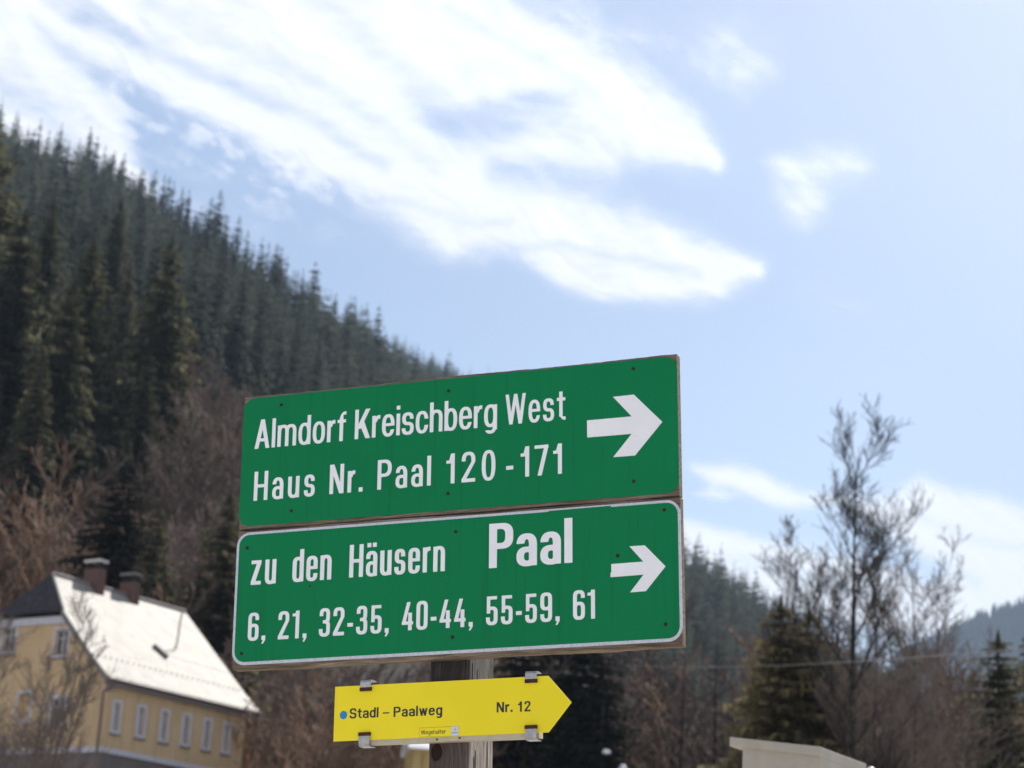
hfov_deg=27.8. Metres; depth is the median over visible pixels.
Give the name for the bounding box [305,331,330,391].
mountain spruce
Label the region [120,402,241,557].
bare tree
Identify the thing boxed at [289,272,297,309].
mountain spruce
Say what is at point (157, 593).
bare tree
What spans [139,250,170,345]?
mountain spruce
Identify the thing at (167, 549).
bare tree
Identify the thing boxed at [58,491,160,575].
bare tree
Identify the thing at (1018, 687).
bare tree
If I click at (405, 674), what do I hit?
bare tree
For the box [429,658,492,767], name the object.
wooden post
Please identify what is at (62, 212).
mountain spruce
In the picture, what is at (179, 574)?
bare tree
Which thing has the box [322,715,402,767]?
bare tree
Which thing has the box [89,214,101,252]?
mountain spruce
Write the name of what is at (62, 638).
window
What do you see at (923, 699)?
bare tree
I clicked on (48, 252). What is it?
spruce tree
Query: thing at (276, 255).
mountain spruce
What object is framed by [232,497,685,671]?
green sign
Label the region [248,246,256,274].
mountain spruce
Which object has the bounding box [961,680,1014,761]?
bare tree
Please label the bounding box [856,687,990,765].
bare tree
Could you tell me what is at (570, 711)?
bare tree
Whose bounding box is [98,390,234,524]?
bare tree
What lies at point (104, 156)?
mountain spruce
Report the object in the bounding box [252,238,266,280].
mountain spruce
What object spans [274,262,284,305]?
mountain spruce
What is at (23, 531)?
bare tree
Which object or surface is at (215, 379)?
bare tree
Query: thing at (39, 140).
mountain spruce
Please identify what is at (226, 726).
window
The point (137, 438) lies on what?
spruce tree
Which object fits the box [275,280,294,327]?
mountain spruce
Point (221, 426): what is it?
bare tree
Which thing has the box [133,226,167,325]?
mountain spruce
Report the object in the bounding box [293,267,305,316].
mountain spruce
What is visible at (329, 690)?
bare tree
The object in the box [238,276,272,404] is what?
mountain spruce
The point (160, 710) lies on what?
yellow house
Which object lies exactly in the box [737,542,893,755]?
bare tree
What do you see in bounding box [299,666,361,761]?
bare tree
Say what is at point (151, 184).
mountain spruce
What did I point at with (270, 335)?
mountain spruce
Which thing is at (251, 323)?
mountain spruce
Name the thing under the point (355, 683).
bare tree
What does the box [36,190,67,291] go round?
mountain spruce
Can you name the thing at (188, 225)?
mountain spruce
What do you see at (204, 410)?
bare tree
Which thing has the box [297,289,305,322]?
mountain spruce
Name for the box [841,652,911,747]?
bare tree
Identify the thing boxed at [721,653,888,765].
bare tree
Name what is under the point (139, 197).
mountain spruce
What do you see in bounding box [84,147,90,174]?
mountain spruce
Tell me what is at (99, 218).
mountain spruce
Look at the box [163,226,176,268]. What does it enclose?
mountain spruce
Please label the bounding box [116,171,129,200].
mountain spruce
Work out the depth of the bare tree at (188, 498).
167.71 m
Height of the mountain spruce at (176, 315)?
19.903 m
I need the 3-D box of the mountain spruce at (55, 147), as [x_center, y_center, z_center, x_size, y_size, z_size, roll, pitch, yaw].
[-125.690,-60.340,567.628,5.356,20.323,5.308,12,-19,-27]
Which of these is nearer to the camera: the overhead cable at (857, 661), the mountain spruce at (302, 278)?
the overhead cable at (857, 661)
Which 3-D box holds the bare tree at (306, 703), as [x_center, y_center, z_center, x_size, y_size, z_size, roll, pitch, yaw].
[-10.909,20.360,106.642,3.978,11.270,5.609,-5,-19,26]
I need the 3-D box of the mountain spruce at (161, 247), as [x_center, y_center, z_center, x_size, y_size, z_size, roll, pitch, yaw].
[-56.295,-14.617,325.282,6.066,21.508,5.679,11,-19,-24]
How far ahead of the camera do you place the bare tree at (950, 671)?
99.54 m
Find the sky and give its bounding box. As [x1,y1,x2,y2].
[0,0,1023,670]
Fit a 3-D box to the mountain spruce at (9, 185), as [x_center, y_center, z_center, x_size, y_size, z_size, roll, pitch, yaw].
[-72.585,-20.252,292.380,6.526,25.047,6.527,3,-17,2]
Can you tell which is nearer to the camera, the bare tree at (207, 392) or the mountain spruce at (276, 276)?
the bare tree at (207, 392)
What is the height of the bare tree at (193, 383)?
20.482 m
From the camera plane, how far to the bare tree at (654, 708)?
95.23 m
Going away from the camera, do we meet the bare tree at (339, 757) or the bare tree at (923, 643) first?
the bare tree at (923, 643)
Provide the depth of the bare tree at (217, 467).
173.97 m
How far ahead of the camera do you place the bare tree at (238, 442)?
159.64 m
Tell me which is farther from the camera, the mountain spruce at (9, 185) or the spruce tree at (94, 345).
the mountain spruce at (9, 185)
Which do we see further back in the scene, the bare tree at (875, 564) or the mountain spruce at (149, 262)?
the mountain spruce at (149, 262)
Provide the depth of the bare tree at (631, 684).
111.28 m
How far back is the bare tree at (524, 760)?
94.02 m
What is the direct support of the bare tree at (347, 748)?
on the terrain
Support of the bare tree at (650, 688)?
on the terrain
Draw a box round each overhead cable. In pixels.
[151,650,333,700]
[630,648,1023,666]
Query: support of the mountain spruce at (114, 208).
on the terrain
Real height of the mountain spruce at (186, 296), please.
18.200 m
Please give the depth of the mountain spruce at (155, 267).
278.20 m
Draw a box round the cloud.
[0,0,1023,636]
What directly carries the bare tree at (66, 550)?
on the terrain
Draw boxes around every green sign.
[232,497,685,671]
[239,354,682,531]
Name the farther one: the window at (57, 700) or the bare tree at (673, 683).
the bare tree at (673, 683)
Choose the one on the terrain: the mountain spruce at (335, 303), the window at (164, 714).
the mountain spruce at (335, 303)
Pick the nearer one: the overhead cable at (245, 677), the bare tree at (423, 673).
the overhead cable at (245, 677)
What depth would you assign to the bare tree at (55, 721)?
65.24 m
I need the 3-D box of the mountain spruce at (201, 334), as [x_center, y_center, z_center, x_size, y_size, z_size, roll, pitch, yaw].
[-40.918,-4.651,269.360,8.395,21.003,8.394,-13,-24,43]
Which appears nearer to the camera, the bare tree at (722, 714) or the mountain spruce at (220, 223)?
the bare tree at (722, 714)
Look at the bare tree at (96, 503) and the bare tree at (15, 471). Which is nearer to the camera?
the bare tree at (96, 503)
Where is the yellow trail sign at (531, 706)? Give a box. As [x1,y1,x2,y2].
[333,671,571,747]
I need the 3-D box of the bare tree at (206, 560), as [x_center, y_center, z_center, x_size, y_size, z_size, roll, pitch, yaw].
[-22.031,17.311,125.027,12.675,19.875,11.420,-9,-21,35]
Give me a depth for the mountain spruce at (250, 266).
448.66 m
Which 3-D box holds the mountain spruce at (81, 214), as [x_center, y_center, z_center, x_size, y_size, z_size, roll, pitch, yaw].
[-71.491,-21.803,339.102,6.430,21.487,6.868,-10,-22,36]
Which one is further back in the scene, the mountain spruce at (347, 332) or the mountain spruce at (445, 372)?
the mountain spruce at (445, 372)
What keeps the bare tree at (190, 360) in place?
on the terrain
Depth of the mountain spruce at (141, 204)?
518.73 m
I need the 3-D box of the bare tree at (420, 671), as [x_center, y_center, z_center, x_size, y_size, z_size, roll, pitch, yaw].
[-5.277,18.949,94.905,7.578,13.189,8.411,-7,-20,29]
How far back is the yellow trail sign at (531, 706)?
4.78 m
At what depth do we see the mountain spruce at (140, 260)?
293.16 m
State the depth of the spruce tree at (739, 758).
61.48 m
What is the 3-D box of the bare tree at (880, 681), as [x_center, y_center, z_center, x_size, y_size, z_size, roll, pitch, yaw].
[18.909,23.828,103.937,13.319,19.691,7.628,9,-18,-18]
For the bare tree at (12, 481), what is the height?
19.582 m
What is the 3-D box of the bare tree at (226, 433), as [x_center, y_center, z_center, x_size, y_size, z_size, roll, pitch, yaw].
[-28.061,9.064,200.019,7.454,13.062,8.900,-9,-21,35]
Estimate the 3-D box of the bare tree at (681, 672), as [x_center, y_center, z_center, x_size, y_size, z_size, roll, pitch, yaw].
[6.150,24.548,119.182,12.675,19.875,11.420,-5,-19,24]
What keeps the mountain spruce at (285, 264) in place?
on the terrain
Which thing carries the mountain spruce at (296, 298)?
on the terrain
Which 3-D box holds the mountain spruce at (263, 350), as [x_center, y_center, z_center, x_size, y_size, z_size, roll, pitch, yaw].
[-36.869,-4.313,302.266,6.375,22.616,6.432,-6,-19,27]
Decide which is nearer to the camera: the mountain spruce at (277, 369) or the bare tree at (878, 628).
the bare tree at (878, 628)
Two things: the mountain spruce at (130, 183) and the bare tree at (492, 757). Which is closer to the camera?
the bare tree at (492, 757)
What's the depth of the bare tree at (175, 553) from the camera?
126.65 m
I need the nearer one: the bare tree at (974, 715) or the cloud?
the bare tree at (974, 715)
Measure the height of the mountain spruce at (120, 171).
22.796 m
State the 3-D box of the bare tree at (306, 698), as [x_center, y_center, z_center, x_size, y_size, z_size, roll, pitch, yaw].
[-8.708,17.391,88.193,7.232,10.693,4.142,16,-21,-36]
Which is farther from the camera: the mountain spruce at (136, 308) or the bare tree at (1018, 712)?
the mountain spruce at (136, 308)
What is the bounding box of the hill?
[884,634,1022,699]
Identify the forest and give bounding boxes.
[0,97,1017,727]
[889,596,1023,711]
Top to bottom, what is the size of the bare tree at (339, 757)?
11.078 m
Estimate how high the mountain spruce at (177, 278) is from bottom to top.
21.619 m
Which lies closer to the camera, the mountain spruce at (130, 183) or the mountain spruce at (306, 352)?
the mountain spruce at (306, 352)
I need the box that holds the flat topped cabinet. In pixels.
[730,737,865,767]
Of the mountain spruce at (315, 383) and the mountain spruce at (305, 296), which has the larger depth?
the mountain spruce at (305, 296)
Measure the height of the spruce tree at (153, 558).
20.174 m
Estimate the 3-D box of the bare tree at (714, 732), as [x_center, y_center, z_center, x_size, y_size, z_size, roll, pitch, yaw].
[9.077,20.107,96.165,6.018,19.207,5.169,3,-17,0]
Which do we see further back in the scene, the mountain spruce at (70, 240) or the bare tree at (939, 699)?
the mountain spruce at (70, 240)
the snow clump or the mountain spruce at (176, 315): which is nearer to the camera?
the snow clump
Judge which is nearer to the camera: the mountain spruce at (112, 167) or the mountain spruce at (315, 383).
the mountain spruce at (315, 383)
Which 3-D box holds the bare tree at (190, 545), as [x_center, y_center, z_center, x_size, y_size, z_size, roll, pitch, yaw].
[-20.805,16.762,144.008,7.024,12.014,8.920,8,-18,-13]
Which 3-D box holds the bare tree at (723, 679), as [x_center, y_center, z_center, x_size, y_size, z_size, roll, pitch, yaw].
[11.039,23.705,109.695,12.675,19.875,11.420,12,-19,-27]
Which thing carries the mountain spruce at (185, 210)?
on the terrain
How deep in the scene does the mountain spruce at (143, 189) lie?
547.70 m
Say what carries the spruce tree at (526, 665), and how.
on the terrain
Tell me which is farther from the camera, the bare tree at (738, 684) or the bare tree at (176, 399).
the bare tree at (176, 399)
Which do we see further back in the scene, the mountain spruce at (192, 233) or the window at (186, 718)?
the mountain spruce at (192, 233)
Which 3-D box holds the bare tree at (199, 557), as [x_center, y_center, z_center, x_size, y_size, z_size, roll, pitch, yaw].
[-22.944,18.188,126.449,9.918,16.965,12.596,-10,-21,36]
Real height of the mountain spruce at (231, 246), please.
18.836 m
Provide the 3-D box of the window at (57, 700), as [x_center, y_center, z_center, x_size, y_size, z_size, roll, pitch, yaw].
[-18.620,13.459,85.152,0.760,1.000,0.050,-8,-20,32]
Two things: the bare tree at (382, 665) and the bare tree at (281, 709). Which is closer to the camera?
the bare tree at (281, 709)
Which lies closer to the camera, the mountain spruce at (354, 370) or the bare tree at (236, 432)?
the bare tree at (236, 432)
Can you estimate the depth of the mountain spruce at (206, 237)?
474.36 m
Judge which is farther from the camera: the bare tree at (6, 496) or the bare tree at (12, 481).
the bare tree at (12, 481)
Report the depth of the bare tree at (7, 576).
113.60 m
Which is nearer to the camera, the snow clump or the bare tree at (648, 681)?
the snow clump
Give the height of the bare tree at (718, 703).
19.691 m
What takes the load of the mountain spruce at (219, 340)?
on the terrain
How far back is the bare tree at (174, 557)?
145.80 m
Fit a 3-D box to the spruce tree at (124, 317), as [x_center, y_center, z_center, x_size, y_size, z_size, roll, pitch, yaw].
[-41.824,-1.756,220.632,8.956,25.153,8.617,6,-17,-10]
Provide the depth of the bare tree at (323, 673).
105.58 m
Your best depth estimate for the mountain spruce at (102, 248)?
262.81 m
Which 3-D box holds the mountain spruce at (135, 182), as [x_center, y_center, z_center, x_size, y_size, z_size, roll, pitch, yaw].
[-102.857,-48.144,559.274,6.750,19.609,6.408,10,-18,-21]
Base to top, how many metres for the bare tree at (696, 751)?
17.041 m
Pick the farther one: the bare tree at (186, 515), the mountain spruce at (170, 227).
the mountain spruce at (170, 227)
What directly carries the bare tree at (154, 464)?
on the terrain
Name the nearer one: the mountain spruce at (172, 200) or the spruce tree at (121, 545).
the spruce tree at (121, 545)
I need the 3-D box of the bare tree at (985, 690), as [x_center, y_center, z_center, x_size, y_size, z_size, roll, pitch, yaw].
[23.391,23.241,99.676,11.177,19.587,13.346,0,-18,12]
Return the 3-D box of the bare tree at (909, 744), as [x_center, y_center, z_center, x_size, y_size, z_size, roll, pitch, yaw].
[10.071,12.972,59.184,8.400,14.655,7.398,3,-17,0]
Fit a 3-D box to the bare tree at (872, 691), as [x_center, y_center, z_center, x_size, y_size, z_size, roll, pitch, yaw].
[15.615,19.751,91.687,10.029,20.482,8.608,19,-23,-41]
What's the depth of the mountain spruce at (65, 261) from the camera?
233.40 m
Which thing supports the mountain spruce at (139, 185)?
on the terrain
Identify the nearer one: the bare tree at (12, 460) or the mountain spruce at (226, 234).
the bare tree at (12, 460)
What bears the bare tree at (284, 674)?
on the terrain
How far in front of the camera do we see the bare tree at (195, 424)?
182.06 m
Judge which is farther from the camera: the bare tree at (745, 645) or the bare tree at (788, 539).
the bare tree at (745, 645)
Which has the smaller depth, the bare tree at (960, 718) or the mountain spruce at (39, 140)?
the bare tree at (960, 718)
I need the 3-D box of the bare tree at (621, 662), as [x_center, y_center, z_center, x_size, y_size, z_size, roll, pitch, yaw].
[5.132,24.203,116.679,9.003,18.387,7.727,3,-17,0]
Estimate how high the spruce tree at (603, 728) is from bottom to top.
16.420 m
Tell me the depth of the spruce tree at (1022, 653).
131.87 m
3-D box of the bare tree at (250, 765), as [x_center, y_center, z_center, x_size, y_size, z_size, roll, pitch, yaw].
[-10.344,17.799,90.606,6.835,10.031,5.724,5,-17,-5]
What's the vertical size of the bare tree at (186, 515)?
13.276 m
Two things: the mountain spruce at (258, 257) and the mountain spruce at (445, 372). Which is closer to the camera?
the mountain spruce at (258, 257)
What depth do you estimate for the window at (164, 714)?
86.50 m
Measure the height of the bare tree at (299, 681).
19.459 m
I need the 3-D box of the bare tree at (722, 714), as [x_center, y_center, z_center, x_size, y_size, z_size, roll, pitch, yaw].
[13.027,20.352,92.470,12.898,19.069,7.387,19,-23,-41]
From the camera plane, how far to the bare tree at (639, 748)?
96.72 m
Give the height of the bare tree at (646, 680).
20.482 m
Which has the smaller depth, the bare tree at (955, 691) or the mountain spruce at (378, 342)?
the bare tree at (955, 691)
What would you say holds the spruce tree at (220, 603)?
on the terrain
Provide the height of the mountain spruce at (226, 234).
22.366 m
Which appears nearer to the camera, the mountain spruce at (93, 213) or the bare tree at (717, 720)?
the bare tree at (717, 720)
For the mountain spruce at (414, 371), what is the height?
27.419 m
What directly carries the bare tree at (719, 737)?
on the terrain
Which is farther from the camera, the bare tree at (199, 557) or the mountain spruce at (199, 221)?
the mountain spruce at (199, 221)
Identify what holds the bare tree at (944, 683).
on the terrain
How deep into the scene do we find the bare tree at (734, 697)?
103.10 m
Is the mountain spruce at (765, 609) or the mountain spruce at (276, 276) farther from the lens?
the mountain spruce at (276, 276)
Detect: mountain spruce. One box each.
[1,168,13,243]
[29,204,74,312]
[33,183,66,246]
[34,118,43,160]
[34,175,63,237]
[34,180,53,227]
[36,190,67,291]
[38,193,68,244]
[40,131,51,172]
[47,253,71,353]
[49,131,58,172]
[52,122,64,165]
[58,141,72,189]
[59,198,79,285]
[69,194,88,243]
[71,204,105,297]
[72,139,82,173]
[77,143,84,171]
[78,195,101,257]
[80,125,93,170]
[80,210,102,273]
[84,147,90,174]
[86,137,102,188]
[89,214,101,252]
[99,147,107,180]
[99,230,118,310]
[102,205,127,277]
[104,152,116,194]
[114,159,127,200]
[116,154,129,192]
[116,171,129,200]
[117,217,134,310]
[118,214,128,278]
[125,173,133,195]
[127,180,137,223]
[128,174,137,199]
[128,219,148,331]
[129,198,150,298]
[131,289,140,341]
[132,196,148,284]
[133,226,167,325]
[134,168,143,207]
[134,180,143,211]
[135,171,148,214]
[135,179,146,222]
[138,249,161,345]
[139,242,156,317]
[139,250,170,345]
[144,174,156,211]
[144,230,164,299]
[148,169,159,216]
[150,196,162,238]
[156,176,167,220]
[157,178,173,228]
[163,203,173,241]
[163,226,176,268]
[168,179,176,218]
[168,200,181,245]
[168,280,193,402]
[170,248,185,299]
[171,204,183,244]
[173,188,185,227]
[176,275,191,323]
[178,199,194,261]
[179,247,210,379]
[180,189,192,235]
[182,272,223,415]
[184,213,199,258]
[189,212,198,244]
[191,218,216,261]
[196,205,204,245]
[198,197,217,255]
[203,260,236,402]
[203,303,229,407]
[204,209,219,254]
[204,240,232,322]
[206,242,236,356]
[207,190,228,251]
[212,233,231,270]
[218,217,228,260]
[218,234,231,282]
[218,263,257,414]
[219,290,238,376]
[220,214,232,257]
[225,262,235,323]
[226,269,252,378]
[227,233,236,261]
[228,217,246,293]
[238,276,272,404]
[241,230,252,282]
[241,284,264,405]
[244,286,276,395]
[245,256,254,304]
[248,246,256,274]
[249,258,259,293]
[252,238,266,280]
[255,251,266,286]
[259,310,276,394]
[263,244,271,284]
[264,243,286,303]
[264,293,275,393]
[268,314,289,393]
[269,248,289,311]
[273,269,289,315]
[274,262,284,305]
[274,323,305,393]
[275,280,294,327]
[279,311,312,390]
[283,256,290,291]
[287,271,304,325]
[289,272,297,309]
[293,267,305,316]
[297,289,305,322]
[299,281,310,311]
[305,262,326,319]
[305,328,326,390]
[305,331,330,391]
[332,292,338,333]
[332,318,356,387]
[340,363,350,387]
[347,358,359,386]
[350,297,358,333]
[358,306,363,340]
[360,306,389,376]
[366,366,375,385]
[411,357,418,379]
[442,357,448,376]
[762,602,770,657]
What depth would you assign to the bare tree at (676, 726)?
110.57 m
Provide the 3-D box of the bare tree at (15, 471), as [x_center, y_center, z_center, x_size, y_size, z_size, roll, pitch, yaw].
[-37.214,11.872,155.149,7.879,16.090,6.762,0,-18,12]
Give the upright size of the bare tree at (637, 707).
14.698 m
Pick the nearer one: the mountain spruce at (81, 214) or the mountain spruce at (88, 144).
the mountain spruce at (81, 214)
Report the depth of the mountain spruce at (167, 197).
519.80 m
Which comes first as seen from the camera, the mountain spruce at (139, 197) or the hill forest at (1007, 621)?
the mountain spruce at (139, 197)
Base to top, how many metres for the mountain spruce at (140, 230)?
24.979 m
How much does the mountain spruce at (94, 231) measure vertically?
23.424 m
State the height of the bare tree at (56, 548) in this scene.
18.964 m
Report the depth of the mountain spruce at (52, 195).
343.69 m
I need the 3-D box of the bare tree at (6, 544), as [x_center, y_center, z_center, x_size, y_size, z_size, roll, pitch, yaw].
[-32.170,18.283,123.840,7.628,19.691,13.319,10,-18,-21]
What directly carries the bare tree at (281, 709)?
on the terrain
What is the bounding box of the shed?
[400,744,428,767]
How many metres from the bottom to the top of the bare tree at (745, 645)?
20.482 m
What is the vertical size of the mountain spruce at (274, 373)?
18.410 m
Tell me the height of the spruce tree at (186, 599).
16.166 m
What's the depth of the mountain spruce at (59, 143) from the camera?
587.24 m
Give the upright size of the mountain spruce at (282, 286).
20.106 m
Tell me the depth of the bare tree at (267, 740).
84.80 m
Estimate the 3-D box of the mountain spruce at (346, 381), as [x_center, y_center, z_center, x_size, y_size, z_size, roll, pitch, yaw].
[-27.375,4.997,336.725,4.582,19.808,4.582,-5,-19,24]
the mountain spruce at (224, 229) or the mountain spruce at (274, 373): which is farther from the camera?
the mountain spruce at (224, 229)
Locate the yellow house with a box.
[0,558,261,767]
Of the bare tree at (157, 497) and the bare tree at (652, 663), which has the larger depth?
the bare tree at (157, 497)
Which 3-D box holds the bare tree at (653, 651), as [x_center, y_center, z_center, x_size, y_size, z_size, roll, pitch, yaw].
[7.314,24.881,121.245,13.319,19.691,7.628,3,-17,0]
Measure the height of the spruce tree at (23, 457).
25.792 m
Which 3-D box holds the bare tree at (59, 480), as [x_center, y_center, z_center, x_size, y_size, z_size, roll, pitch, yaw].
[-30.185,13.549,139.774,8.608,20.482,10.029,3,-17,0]
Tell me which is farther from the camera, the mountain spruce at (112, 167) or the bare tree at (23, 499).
the mountain spruce at (112, 167)
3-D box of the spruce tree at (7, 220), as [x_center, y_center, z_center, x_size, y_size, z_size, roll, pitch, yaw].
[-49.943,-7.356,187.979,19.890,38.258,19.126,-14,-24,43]
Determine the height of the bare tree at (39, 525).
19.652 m
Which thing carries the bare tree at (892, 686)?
on the terrain
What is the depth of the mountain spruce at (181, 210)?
537.20 m
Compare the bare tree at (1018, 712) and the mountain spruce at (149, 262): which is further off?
the mountain spruce at (149, 262)
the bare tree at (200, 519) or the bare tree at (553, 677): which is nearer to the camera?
the bare tree at (553, 677)
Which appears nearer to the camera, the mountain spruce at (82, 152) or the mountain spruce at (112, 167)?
the mountain spruce at (112, 167)
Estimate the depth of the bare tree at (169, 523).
140.87 m
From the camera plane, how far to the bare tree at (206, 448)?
172.06 m
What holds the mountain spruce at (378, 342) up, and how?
on the terrain
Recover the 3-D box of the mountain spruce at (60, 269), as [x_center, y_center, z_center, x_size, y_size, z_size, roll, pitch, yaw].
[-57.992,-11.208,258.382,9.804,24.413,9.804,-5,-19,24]
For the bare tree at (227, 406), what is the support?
on the terrain
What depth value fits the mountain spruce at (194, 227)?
503.37 m
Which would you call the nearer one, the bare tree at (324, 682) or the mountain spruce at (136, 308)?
the bare tree at (324, 682)
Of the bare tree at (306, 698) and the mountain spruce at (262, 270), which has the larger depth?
the mountain spruce at (262, 270)
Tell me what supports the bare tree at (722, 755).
on the terrain
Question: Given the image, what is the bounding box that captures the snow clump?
[602,749,610,753]
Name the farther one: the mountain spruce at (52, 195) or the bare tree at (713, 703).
the mountain spruce at (52, 195)
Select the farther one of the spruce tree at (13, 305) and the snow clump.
the spruce tree at (13, 305)
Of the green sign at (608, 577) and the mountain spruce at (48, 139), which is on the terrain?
the mountain spruce at (48, 139)
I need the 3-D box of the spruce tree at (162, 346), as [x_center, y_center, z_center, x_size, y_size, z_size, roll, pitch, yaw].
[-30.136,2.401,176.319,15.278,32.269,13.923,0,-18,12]
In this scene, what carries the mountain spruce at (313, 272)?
on the terrain
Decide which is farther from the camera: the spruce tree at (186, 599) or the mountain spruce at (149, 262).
the mountain spruce at (149, 262)
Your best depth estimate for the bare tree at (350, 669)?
115.62 m
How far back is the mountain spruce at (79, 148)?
572.09 m
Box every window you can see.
[3,628,15,651]
[53,698,63,719]
[56,630,68,654]
[112,703,117,730]
[137,708,142,734]
[161,712,165,739]
[182,716,187,743]
[204,721,208,747]
[223,725,227,750]
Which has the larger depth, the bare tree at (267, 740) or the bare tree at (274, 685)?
the bare tree at (274, 685)
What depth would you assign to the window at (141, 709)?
85.35 m
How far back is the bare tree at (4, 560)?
118.05 m
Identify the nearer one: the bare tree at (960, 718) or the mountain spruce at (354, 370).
the bare tree at (960, 718)
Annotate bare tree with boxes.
[0,434,59,523]
[0,468,54,560]
[0,477,103,611]
[0,478,82,589]
[0,479,68,609]
[0,494,74,600]
[0,507,70,603]
[0,507,81,592]
[0,516,55,610]
[0,516,95,599]
[0,532,19,588]
[0,532,49,602]
[0,568,70,605]
[0,580,130,767]
[1,451,76,515]
[2,518,61,603]
[2,532,90,597]
[3,540,105,604]
[8,506,143,602]
[18,435,105,576]
[31,539,220,625]
[50,484,142,557]
[50,524,198,628]
[57,470,141,563]
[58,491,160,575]
[58,552,216,627]
[59,444,130,548]
[63,515,194,595]
[65,471,226,608]
[65,537,172,605]
[97,493,242,672]
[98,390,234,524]
[100,491,226,607]
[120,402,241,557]
[127,484,201,602]
[135,508,222,608]
[137,476,194,541]
[140,446,241,579]
[142,547,179,602]
[145,437,240,548]
[149,378,242,513]
[149,520,194,592]
[151,480,204,543]
[155,359,225,497]
[163,404,244,500]
[165,516,253,683]
[166,387,239,483]
[167,500,219,578]
[168,327,224,429]
[169,522,265,700]
[176,385,254,551]
[179,493,236,587]
[180,504,233,591]
[180,533,236,612]
[184,372,233,489]
[185,341,235,427]
[187,418,242,544]
[188,366,246,434]
[191,405,241,505]
[193,409,236,476]
[197,375,219,440]
[197,416,240,491]
[200,390,268,508]
[201,416,242,502]
[204,375,270,509]
[205,435,241,590]
[205,445,240,546]
[214,376,241,424]
[216,389,237,449]
[221,635,334,767]
[228,676,347,767]
[238,714,365,767]
[243,663,396,766]
[243,668,334,762]
[243,668,341,764]
[243,670,333,766]
[245,669,316,762]
[248,670,303,714]
[250,670,314,750]
[254,666,358,732]
[260,680,330,763]
[261,669,322,708]
[262,668,388,767]
[269,723,390,767]
[274,671,334,757]
[274,702,400,767]
[279,667,375,766]
[282,665,393,729]
[295,670,412,761]
[297,663,400,750]
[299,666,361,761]
[301,678,426,767]
[302,666,346,749]
[305,662,430,764]
[309,671,339,742]
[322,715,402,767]
[322,741,397,767]
[327,662,430,766]
[354,745,403,767]
[357,664,390,684]
[358,741,403,767]
[376,741,511,767]
[384,665,428,683]
[410,662,430,681]
[412,654,579,766]
[493,659,646,767]
[496,662,672,767]
[533,663,604,767]
[587,649,708,755]
[588,652,652,756]
[600,651,677,759]
[602,650,745,766]
[608,649,704,767]
[608,661,668,752]
[610,668,718,729]
[614,691,659,767]
[617,694,684,766]
[618,649,720,767]
[619,643,725,767]
[619,675,693,767]
[620,718,708,767]
[621,649,671,739]
[628,664,701,756]
[631,585,741,767]
[641,659,750,764]
[642,698,878,767]
[644,658,750,767]
[645,694,744,767]
[650,609,743,767]
[652,656,728,763]
[681,628,839,767]
[683,709,869,762]
[686,677,772,764]
[688,680,878,763]
[696,617,788,767]
[714,656,768,694]
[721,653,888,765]
[725,658,759,734]
[733,601,1019,767]
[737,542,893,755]
[746,392,958,767]
[752,514,829,715]
[771,528,1006,767]
[785,651,958,767]
[786,607,934,767]
[836,659,933,764]
[841,648,1007,765]
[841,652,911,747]
[844,486,1023,767]
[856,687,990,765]
[860,667,903,734]
[862,650,952,766]
[866,526,1021,767]
[870,656,934,764]
[877,670,1022,723]
[883,657,980,737]
[902,681,1023,765]
[911,637,1021,751]
[921,686,986,758]
[926,671,1018,733]
[935,661,1023,755]
[941,695,1023,756]
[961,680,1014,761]
[993,690,1023,737]
[996,666,1023,762]
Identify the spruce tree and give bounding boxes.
[0,123,50,402]
[0,206,54,461]
[0,234,132,544]
[0,275,108,564]
[0,346,62,594]
[13,197,70,420]
[57,466,179,607]
[84,260,143,467]
[88,236,213,514]
[94,198,137,385]
[101,349,165,528]
[131,500,179,602]
[180,562,219,650]
[181,487,279,767]
[492,655,583,767]
[503,653,640,767]
[558,652,637,767]
[697,595,842,767]
[712,660,771,767]
[761,603,863,762]
[940,629,1023,767]
[1011,638,1023,724]
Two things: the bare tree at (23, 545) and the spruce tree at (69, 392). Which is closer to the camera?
the bare tree at (23, 545)
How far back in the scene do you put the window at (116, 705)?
84.19 m
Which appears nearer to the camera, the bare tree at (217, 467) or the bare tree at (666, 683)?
the bare tree at (666, 683)
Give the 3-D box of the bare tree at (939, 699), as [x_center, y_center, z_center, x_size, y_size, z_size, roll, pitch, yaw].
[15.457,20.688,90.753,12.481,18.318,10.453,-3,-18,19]
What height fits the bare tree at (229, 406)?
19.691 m
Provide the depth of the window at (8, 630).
87.93 m
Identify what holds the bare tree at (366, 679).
on the terrain
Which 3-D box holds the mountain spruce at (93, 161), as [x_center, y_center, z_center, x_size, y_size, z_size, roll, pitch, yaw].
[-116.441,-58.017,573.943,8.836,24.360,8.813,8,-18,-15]
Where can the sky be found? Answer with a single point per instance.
(904, 283)
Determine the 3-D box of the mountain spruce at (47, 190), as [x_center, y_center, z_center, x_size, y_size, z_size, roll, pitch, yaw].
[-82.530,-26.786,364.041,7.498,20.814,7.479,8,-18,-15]
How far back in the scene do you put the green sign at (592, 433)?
4.96 m
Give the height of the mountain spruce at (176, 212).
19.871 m
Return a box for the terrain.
[205,412,742,759]
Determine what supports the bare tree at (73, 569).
on the terrain
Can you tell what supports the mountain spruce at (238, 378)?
on the terrain
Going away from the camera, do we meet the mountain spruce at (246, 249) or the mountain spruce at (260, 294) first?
the mountain spruce at (260, 294)
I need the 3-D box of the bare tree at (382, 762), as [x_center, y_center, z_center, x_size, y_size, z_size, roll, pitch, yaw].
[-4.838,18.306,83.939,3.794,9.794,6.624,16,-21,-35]
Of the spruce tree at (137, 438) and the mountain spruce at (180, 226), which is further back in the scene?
the mountain spruce at (180, 226)

